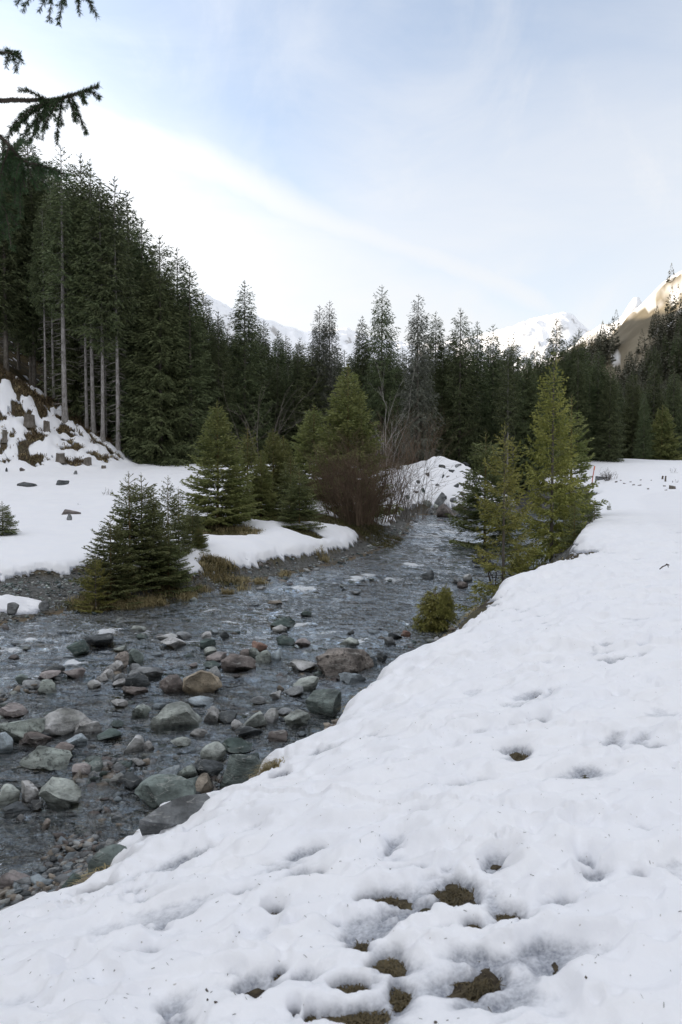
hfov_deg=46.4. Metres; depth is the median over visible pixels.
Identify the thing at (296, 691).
river stone
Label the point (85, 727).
river stone
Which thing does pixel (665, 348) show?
spruce tree
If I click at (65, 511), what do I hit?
field stone
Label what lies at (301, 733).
river stone
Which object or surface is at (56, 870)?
shallow cobbles
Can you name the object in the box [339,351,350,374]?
spruce tree
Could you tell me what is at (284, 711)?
river stone
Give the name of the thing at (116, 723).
river stone
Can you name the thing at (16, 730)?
river stone
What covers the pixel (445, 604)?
young spruce
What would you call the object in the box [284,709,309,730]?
river stone
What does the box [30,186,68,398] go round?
spruce tree
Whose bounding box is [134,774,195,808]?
river stone
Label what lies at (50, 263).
spruce tree
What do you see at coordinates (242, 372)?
spruce tree
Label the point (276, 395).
spruce tree
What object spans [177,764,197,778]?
river stone
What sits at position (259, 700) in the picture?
river stone
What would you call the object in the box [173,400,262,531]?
young spruce
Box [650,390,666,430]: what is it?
spruce tree
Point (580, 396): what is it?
spruce tree
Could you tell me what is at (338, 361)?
spruce tree
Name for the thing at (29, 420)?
tree stump
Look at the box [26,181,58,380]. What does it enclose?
spruce tree
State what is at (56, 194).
spruce tree
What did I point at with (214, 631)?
river stone
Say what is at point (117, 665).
river stone
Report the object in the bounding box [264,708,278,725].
river stone
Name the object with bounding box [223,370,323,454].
leafless tree
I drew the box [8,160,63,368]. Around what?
spruce tree
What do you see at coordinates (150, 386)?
spruce tree
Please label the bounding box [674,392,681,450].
spruce tree
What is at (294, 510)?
young spruce
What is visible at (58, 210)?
spruce tree
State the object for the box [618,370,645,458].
spruce tree
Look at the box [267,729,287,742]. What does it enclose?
river stone
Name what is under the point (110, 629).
stream water
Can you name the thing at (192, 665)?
river stone
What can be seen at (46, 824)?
river stone
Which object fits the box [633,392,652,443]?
spruce tree
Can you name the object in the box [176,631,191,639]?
river stone
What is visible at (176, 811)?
rock slab
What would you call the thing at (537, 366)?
spruce tree
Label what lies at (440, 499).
boulder
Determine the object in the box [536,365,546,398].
spruce tree
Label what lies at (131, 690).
river stone
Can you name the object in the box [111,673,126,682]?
river stone
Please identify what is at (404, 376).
spruce tree
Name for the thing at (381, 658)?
river stone
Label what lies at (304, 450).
young spruce
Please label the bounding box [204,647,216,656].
river stone
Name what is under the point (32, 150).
spruce tree
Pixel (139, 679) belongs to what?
river stone
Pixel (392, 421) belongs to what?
birch tree
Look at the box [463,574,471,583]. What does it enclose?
river stone
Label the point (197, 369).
spruce tree
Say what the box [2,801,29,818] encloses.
river stone
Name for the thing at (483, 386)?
spruce tree
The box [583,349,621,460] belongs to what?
spruce tree
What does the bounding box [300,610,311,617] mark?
river stone
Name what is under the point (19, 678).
river stone
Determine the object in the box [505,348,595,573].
young spruce
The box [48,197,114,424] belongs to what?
spruce tree
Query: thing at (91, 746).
river stone
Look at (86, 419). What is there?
spruce tree
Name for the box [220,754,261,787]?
river stone
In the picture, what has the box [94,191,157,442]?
spruce tree
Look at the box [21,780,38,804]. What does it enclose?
river stone
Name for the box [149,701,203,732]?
river stone
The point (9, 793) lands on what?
river stone
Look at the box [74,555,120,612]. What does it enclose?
young spruce
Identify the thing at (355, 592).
river stone
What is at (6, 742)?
river stone
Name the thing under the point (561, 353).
spruce tree
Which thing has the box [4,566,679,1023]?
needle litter
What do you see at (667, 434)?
spruce tree
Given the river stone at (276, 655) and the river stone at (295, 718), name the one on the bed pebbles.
the river stone at (276, 655)
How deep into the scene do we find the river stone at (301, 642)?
13.97 m
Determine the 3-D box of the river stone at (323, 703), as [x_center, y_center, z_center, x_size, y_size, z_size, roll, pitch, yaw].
[-0.242,2.446,9.973,0.442,0.430,0.346,1,0,12]
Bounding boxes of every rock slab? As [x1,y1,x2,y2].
[61,873,82,888]
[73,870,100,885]
[88,844,126,874]
[139,793,209,835]
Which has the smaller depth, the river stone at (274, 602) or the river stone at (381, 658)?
the river stone at (381, 658)
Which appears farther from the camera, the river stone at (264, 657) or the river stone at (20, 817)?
the river stone at (264, 657)
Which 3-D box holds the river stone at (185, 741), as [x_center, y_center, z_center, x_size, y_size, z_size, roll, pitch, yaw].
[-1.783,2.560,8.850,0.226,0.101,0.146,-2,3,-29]
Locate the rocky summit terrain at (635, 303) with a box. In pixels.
[620,297,641,317]
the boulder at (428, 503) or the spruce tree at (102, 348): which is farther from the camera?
the spruce tree at (102, 348)
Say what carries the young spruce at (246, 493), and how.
on the ground at (634, 323)
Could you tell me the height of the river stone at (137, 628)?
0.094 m
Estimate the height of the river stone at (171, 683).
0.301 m
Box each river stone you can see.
[0,702,28,717]
[0,718,45,743]
[0,732,12,758]
[0,783,19,807]
[0,869,30,888]
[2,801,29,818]
[3,775,16,781]
[9,655,18,659]
[15,674,27,683]
[16,814,24,821]
[18,731,51,748]
[19,745,71,770]
[21,680,40,688]
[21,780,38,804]
[31,799,42,810]
[38,670,60,679]
[38,679,56,694]
[38,776,80,809]
[41,664,64,674]
[41,818,50,831]
[43,708,88,740]
[55,742,73,751]
[62,668,85,679]
[64,733,87,747]
[66,639,88,658]
[72,763,90,776]
[73,719,102,738]
[84,633,113,648]
[87,679,100,690]
[87,744,95,748]
[96,674,107,681]
[96,728,122,740]
[101,668,113,677]
[102,660,123,671]
[109,721,123,726]
[109,773,123,783]
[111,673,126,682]
[111,699,127,707]
[112,678,124,687]
[114,645,126,651]
[114,651,128,667]
[121,772,143,791]
[122,686,147,695]
[124,735,144,753]
[125,672,150,688]
[127,667,162,679]
[128,648,143,665]
[129,663,140,670]
[130,626,146,630]
[130,704,150,719]
[130,759,145,765]
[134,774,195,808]
[136,633,148,640]
[143,740,154,750]
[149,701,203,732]
[151,652,163,655]
[151,704,166,709]
[156,633,176,640]
[158,765,180,774]
[159,674,184,696]
[160,637,186,648]
[171,736,190,746]
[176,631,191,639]
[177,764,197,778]
[183,670,221,695]
[184,628,198,632]
[187,777,197,784]
[188,696,213,707]
[189,663,197,667]
[189,728,207,738]
[194,759,223,775]
[195,773,213,793]
[200,638,215,648]
[200,741,225,761]
[201,631,210,638]
[203,660,220,668]
[203,706,219,725]
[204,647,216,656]
[205,652,226,661]
[208,666,221,680]
[211,629,217,634]
[219,631,228,639]
[219,710,236,724]
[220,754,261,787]
[221,653,255,673]
[222,737,252,753]
[231,719,242,731]
[234,725,262,738]
[240,649,248,655]
[243,711,267,727]
[249,648,259,659]
[250,696,265,703]
[252,641,267,651]
[255,586,265,590]
[255,650,271,668]
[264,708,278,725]
[267,600,281,604]
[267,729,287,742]
[269,690,280,700]
[270,616,295,627]
[271,648,281,663]
[272,625,286,632]
[276,635,294,647]
[277,685,283,692]
[278,707,292,714]
[283,686,303,696]
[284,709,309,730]
[290,659,316,671]
[292,676,318,693]
[295,638,310,647]
[297,731,305,736]
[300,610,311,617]
[305,688,340,722]
[315,648,373,677]
[339,637,358,647]
[339,672,365,685]
[349,591,361,593]
[368,630,380,635]
[368,652,376,667]
[376,653,387,664]
[384,637,395,646]
[388,632,401,638]
[401,630,410,638]
[422,570,433,581]
[453,576,461,585]
[457,581,467,588]
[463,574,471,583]
[472,556,490,562]
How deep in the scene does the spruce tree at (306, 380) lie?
68.88 m
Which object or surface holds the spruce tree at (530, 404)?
on the ground at (634, 323)
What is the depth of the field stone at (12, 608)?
16.50 m
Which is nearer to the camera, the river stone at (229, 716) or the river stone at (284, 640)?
the river stone at (229, 716)
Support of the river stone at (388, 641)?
on the stream water
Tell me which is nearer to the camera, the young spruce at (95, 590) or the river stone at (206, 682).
the river stone at (206, 682)
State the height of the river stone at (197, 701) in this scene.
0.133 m
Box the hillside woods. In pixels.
[536,263,681,406]
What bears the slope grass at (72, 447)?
on the ground at (634, 323)
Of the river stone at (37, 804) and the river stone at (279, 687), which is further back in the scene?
the river stone at (279, 687)
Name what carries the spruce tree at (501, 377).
on the ground at (634, 323)
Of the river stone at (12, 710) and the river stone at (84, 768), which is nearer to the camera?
the river stone at (84, 768)
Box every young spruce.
[0,503,19,535]
[62,515,145,608]
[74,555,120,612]
[98,472,173,590]
[99,475,188,584]
[138,492,171,571]
[147,534,204,596]
[155,475,191,563]
[164,488,197,558]
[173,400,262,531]
[177,502,208,549]
[188,527,208,553]
[214,443,268,523]
[222,428,276,512]
[241,453,284,519]
[254,429,294,503]
[268,455,318,520]
[270,435,304,497]
[275,469,326,529]
[288,405,361,498]
[301,365,404,519]
[403,586,458,638]
[434,585,456,620]
[442,432,529,552]
[455,420,551,611]
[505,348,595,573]
[531,397,607,551]
[559,502,585,547]
[584,500,601,524]
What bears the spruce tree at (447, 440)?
on the ground at (634, 323)
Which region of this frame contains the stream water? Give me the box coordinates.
[0,504,568,875]
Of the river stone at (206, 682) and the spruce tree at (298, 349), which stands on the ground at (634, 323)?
the spruce tree at (298, 349)
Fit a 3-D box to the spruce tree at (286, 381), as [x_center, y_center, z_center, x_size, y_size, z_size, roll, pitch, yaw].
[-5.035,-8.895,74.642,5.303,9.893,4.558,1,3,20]
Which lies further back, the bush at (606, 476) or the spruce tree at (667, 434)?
the spruce tree at (667, 434)
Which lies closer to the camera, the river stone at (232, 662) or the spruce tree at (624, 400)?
the river stone at (232, 662)
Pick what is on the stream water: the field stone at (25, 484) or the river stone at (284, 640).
the river stone at (284, 640)
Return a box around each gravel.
[0,511,515,625]
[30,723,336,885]
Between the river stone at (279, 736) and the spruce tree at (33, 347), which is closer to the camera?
the river stone at (279, 736)
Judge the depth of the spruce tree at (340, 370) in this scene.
73.70 m
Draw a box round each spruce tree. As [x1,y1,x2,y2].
[0,131,59,384]
[0,143,36,372]
[2,161,62,342]
[2,225,28,370]
[7,181,55,387]
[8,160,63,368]
[23,204,58,397]
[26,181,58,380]
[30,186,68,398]
[34,146,87,422]
[35,153,115,427]
[39,178,65,369]
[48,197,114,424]
[49,183,80,395]
[59,191,109,428]
[60,158,127,434]
[68,182,139,441]
[84,176,145,450]
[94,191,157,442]
[94,334,114,436]
[104,217,185,461]
[105,216,144,425]
[105,250,135,445]
[114,235,205,466]
[152,266,221,464]
[158,247,206,443]
[175,292,204,442]
[193,292,236,438]
[196,311,239,463]
[219,329,246,441]
[222,281,277,462]
[230,335,250,426]
[246,338,276,453]
[247,322,279,436]
[254,363,295,459]
[267,334,284,384]
[271,330,287,431]
[276,365,298,439]
[277,344,296,403]
[281,334,290,369]
[281,341,342,462]
[281,350,306,460]
[290,340,308,394]
[303,305,333,427]
[314,300,343,445]
[328,345,345,391]
[334,365,354,396]
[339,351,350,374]
[339,376,369,456]
[344,352,361,390]
[349,316,383,459]
[358,286,407,454]
[362,347,405,462]
[387,348,401,378]
[387,362,408,461]
[394,294,444,462]
[394,363,422,462]
[394,367,406,459]
[398,348,408,377]
[413,312,450,461]
[419,336,490,475]
[423,357,457,460]
[435,308,487,467]
[464,321,495,475]
[479,324,504,469]
[479,343,500,441]
[488,349,506,472]
[490,351,556,495]
[491,336,521,494]
[499,333,531,479]
[518,345,544,466]
[535,316,572,467]
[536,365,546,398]
[540,345,553,377]
[542,362,569,468]
[554,348,571,400]
[561,329,595,438]
[564,341,575,381]
[566,356,597,459]
[578,346,591,389]
[582,378,600,459]
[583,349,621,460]
[587,364,619,448]
[592,362,627,461]
[614,378,626,421]
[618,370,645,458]
[618,397,633,457]
[631,394,656,459]
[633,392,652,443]
[636,385,650,408]
[642,346,652,382]
[642,364,666,456]
[642,405,681,459]
[649,350,664,382]
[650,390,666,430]
[658,334,668,373]
[660,369,681,458]
[667,338,680,373]
[671,317,681,345]
[672,337,681,380]
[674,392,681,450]
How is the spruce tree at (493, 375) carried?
on the ground at (634, 323)
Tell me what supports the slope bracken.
on the ground at (634, 323)
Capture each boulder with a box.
[423,500,431,506]
[426,508,432,513]
[434,492,445,505]
[436,504,453,519]
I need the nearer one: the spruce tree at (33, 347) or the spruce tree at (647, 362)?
the spruce tree at (33, 347)
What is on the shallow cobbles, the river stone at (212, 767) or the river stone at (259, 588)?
the river stone at (212, 767)
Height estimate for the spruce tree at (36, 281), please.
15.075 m
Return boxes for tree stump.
[1,429,7,442]
[23,414,36,427]
[43,420,50,432]
[55,451,66,463]
[83,457,91,465]
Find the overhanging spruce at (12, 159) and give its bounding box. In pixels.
[0,0,103,252]
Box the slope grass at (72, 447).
[0,367,136,465]
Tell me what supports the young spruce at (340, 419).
on the ground at (634, 323)
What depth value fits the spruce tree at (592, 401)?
70.82 m
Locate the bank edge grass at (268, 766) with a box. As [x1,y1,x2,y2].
[64,557,562,886]
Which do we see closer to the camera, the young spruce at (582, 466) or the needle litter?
the needle litter
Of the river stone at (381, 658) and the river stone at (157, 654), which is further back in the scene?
the river stone at (157, 654)
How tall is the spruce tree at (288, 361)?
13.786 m
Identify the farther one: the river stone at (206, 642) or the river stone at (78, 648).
the river stone at (206, 642)
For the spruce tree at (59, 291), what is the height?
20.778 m
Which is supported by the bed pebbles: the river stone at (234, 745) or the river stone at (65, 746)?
the river stone at (65, 746)
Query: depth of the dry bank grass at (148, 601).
19.98 m
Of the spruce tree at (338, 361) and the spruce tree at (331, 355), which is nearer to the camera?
the spruce tree at (331, 355)
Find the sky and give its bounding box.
[0,0,681,343]
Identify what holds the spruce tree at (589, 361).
on the ground at (634, 323)
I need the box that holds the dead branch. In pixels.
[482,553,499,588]
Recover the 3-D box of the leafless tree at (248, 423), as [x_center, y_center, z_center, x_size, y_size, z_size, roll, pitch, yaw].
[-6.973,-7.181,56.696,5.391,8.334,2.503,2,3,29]
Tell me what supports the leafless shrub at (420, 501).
on the ground at (634, 323)
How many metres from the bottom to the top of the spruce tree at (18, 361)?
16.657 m
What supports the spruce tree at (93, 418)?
on the ground at (634, 323)
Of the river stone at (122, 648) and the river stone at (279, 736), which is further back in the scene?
the river stone at (122, 648)
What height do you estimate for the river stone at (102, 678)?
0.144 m
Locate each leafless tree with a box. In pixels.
[217,371,276,462]
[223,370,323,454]
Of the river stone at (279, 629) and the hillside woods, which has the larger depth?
the hillside woods
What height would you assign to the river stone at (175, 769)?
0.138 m
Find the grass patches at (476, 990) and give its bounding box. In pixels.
[263,752,527,1023]
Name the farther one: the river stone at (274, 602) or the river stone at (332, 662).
the river stone at (274, 602)
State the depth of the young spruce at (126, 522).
18.71 m
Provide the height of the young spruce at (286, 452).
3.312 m
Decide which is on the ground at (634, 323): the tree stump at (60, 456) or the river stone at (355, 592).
the tree stump at (60, 456)
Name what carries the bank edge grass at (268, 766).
on the ground at (634, 323)
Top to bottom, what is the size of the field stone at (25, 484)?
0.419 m
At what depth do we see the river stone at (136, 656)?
12.62 m
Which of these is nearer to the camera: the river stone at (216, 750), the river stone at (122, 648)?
the river stone at (216, 750)
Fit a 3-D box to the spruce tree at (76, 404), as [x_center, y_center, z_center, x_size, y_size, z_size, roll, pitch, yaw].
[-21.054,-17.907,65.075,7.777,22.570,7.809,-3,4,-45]
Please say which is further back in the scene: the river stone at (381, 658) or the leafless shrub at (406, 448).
the leafless shrub at (406, 448)
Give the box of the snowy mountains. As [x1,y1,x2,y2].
[176,292,590,375]
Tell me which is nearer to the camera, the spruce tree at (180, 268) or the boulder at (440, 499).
the boulder at (440, 499)
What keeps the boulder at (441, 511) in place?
on the ground at (634, 323)
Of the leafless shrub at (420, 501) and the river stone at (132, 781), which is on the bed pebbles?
the river stone at (132, 781)
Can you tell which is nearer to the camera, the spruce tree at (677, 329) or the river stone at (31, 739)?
the river stone at (31, 739)
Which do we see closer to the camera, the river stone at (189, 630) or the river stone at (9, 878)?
the river stone at (9, 878)
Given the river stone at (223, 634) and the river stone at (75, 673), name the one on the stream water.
the river stone at (223, 634)
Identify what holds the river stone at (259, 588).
on the stream water
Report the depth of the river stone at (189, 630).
15.46 m
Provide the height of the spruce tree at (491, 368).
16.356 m
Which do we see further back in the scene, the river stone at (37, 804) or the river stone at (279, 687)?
the river stone at (279, 687)
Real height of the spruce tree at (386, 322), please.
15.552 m
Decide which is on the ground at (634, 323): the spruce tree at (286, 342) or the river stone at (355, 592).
the spruce tree at (286, 342)
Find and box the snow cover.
[0,341,681,1023]
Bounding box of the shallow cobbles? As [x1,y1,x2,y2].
[0,610,471,910]
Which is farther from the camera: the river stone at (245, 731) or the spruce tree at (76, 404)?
the spruce tree at (76, 404)
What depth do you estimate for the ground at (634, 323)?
21.71 m
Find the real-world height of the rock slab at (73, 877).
0.136 m
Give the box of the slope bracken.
[0,363,126,465]
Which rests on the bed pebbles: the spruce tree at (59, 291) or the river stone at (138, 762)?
the river stone at (138, 762)
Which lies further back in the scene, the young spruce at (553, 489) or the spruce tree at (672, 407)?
the spruce tree at (672, 407)
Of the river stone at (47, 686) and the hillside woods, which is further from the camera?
the hillside woods
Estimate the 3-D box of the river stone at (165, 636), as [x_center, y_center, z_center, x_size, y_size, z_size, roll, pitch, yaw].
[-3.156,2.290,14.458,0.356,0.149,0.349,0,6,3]
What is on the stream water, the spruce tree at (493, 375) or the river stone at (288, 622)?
the river stone at (288, 622)
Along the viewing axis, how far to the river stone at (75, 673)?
11.75 m
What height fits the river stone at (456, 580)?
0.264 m
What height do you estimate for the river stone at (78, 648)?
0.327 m
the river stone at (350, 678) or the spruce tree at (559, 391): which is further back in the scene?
the spruce tree at (559, 391)
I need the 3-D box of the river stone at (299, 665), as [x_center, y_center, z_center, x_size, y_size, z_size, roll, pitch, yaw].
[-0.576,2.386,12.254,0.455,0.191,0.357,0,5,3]
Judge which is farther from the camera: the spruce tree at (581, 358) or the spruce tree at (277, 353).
the spruce tree at (277, 353)
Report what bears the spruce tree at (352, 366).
on the ground at (634, 323)
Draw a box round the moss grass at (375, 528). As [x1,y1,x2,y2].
[49,507,564,613]
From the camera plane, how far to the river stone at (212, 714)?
9.68 m
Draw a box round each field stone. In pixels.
[7,602,18,614]
[17,482,36,486]
[38,601,49,611]
[56,480,68,484]
[62,509,80,514]
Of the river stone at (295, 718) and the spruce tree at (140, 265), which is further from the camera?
the spruce tree at (140, 265)
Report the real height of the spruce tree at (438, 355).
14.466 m
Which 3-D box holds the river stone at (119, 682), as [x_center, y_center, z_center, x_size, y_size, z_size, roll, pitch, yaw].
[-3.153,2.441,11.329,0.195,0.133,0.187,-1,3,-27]
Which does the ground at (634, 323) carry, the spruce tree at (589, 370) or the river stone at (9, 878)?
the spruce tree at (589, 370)
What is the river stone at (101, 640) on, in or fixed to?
on the stream water
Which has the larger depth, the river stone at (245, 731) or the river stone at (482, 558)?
the river stone at (482, 558)
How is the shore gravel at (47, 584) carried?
on the ground at (634, 323)
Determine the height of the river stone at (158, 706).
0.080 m
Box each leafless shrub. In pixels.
[352,425,460,521]
[370,391,444,473]
[377,404,469,463]
[396,465,446,518]
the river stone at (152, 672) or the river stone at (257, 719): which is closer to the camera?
the river stone at (257, 719)
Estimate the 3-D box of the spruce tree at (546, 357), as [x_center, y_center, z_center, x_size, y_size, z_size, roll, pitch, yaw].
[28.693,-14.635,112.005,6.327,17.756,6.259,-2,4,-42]
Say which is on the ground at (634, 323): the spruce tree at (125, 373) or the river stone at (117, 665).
the spruce tree at (125, 373)
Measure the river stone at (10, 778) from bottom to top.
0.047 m
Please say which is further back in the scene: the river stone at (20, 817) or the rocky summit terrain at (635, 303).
the rocky summit terrain at (635, 303)
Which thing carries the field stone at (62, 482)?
on the ground at (634, 323)
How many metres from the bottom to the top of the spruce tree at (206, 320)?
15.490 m
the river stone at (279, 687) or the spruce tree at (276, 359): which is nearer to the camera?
the river stone at (279, 687)
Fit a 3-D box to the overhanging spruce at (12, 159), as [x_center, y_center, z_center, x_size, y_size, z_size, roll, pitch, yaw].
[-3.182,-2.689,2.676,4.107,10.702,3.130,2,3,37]
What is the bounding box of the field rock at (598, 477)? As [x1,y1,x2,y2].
[595,476,607,479]
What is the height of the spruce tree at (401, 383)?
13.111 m
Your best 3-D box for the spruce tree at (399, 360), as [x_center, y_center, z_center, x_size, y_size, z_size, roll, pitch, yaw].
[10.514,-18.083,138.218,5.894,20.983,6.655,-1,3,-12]
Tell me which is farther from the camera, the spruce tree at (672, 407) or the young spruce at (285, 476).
the spruce tree at (672, 407)
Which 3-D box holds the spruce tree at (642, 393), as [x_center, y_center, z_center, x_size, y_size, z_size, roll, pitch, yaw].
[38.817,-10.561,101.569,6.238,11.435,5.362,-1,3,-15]
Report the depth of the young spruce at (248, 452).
30.82 m
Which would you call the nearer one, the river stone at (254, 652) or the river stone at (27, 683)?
the river stone at (27, 683)
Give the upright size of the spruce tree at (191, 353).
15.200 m
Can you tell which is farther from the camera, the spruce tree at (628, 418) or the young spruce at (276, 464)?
the spruce tree at (628, 418)
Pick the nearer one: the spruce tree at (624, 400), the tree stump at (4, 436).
the tree stump at (4, 436)
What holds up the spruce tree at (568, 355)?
on the ground at (634, 323)
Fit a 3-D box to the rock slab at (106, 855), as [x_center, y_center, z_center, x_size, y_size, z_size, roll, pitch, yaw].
[-1.508,2.333,5.233,0.307,0.289,0.154,-1,3,-11]
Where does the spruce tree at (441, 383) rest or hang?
on the ground at (634, 323)
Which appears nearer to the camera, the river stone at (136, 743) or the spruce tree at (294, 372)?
the river stone at (136, 743)
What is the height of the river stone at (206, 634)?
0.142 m
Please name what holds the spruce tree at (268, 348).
on the ground at (634, 323)
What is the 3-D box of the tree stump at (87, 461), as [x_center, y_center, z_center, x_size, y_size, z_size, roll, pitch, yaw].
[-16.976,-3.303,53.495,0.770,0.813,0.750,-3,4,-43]
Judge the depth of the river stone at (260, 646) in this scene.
13.51 m
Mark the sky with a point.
(504, 163)
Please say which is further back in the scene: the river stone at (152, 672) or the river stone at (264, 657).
the river stone at (264, 657)
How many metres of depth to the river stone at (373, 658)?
12.51 m
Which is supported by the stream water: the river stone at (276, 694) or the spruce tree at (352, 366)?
the river stone at (276, 694)
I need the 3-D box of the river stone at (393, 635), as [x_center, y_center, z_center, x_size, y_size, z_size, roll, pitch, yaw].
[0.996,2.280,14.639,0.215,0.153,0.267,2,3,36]
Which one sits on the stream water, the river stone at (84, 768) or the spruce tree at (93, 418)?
the river stone at (84, 768)
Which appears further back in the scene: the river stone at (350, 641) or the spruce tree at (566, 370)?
the spruce tree at (566, 370)
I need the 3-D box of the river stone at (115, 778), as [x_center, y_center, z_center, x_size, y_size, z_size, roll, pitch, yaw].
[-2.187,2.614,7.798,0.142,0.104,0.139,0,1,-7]
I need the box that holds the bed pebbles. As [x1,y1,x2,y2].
[0,562,515,850]
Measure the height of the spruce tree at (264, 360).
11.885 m
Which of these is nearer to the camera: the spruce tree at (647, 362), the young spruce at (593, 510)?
the young spruce at (593, 510)
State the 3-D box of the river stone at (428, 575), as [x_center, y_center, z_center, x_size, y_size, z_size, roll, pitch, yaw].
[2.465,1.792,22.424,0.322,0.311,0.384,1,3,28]
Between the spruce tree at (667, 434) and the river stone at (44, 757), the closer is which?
the river stone at (44, 757)
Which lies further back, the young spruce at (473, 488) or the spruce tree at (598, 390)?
the spruce tree at (598, 390)
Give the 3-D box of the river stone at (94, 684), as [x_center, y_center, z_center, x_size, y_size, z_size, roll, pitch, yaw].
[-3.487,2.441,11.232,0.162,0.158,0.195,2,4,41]
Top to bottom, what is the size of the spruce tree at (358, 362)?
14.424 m
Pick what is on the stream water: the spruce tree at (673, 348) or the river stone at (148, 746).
the river stone at (148, 746)
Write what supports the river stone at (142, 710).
in the stream water
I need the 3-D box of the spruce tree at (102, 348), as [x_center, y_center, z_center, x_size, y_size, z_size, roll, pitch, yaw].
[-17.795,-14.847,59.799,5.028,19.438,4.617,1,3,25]
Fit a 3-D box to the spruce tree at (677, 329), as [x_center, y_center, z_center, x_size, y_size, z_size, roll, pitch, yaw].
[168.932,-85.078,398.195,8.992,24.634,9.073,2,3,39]
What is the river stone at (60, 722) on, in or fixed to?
in the stream water
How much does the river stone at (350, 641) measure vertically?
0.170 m
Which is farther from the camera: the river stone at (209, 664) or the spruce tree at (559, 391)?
the spruce tree at (559, 391)
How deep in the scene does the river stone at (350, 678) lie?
11.52 m
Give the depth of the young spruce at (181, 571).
19.41 m
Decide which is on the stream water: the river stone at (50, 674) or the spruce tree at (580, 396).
the river stone at (50, 674)
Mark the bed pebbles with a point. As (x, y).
(103, 764)
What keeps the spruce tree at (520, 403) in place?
on the ground at (634, 323)
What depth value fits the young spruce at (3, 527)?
23.99 m
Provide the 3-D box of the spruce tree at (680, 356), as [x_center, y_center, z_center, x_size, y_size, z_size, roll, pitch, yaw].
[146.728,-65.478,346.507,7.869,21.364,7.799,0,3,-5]
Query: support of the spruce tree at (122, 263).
on the ground at (634, 323)
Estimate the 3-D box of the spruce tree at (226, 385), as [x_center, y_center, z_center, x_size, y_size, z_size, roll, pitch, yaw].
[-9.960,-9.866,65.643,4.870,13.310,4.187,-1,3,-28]
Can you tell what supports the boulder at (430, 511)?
on the ground at (634, 323)
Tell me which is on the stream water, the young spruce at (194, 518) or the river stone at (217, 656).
the river stone at (217, 656)
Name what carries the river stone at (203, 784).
on the ground at (634, 323)
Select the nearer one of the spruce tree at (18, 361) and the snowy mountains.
the spruce tree at (18, 361)
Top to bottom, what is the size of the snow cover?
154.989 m
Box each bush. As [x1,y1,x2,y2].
[279,414,461,525]
[600,470,612,480]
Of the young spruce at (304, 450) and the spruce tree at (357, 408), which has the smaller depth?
the young spruce at (304, 450)
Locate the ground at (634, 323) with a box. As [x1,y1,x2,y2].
[0,271,681,1023]
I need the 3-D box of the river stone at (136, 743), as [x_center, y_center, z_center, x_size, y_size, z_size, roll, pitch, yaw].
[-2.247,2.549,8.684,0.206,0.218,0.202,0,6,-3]
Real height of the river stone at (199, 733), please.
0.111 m
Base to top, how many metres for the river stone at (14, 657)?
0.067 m
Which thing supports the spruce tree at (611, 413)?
on the ground at (634, 323)
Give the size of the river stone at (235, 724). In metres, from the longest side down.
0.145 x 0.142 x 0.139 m
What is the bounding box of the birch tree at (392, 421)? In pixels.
[370,335,422,476]
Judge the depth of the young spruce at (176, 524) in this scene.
20.78 m
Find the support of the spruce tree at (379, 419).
on the ground at (634, 323)
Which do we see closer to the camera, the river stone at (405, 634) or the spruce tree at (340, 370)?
the river stone at (405, 634)
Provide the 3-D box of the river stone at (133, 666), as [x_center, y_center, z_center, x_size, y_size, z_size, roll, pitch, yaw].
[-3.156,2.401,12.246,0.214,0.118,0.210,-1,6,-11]
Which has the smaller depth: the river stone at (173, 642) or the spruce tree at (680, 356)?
the river stone at (173, 642)
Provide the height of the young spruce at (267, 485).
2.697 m
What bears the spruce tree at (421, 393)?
on the ground at (634, 323)
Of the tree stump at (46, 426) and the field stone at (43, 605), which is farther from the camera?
the tree stump at (46, 426)
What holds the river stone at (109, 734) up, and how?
on the stream water
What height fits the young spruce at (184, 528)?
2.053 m
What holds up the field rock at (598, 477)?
on the ground at (634, 323)
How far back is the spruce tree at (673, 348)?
352.58 m
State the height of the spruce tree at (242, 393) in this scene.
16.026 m
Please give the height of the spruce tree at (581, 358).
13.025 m
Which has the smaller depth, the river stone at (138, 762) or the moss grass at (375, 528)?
the river stone at (138, 762)
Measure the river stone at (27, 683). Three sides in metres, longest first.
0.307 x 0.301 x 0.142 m
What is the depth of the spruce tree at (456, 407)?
68.20 m
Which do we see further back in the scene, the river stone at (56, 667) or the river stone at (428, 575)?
the river stone at (428, 575)
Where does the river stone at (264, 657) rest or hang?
on the stream water
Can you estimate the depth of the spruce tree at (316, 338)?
69.07 m
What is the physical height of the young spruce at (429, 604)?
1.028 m
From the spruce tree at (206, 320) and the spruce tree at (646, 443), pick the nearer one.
the spruce tree at (206, 320)
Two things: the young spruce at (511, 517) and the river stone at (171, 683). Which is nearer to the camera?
the river stone at (171, 683)
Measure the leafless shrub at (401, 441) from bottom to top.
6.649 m
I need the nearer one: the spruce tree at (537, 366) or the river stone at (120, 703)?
the river stone at (120, 703)
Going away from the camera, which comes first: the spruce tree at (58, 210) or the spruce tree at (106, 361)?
the spruce tree at (106, 361)
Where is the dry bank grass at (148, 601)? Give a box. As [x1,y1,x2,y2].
[65,523,332,614]
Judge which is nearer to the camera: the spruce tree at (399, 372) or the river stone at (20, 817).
the river stone at (20, 817)
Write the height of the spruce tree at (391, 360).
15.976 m
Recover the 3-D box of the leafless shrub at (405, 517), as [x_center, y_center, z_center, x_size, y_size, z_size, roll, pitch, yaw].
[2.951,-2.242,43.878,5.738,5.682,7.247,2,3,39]
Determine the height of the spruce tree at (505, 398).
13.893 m

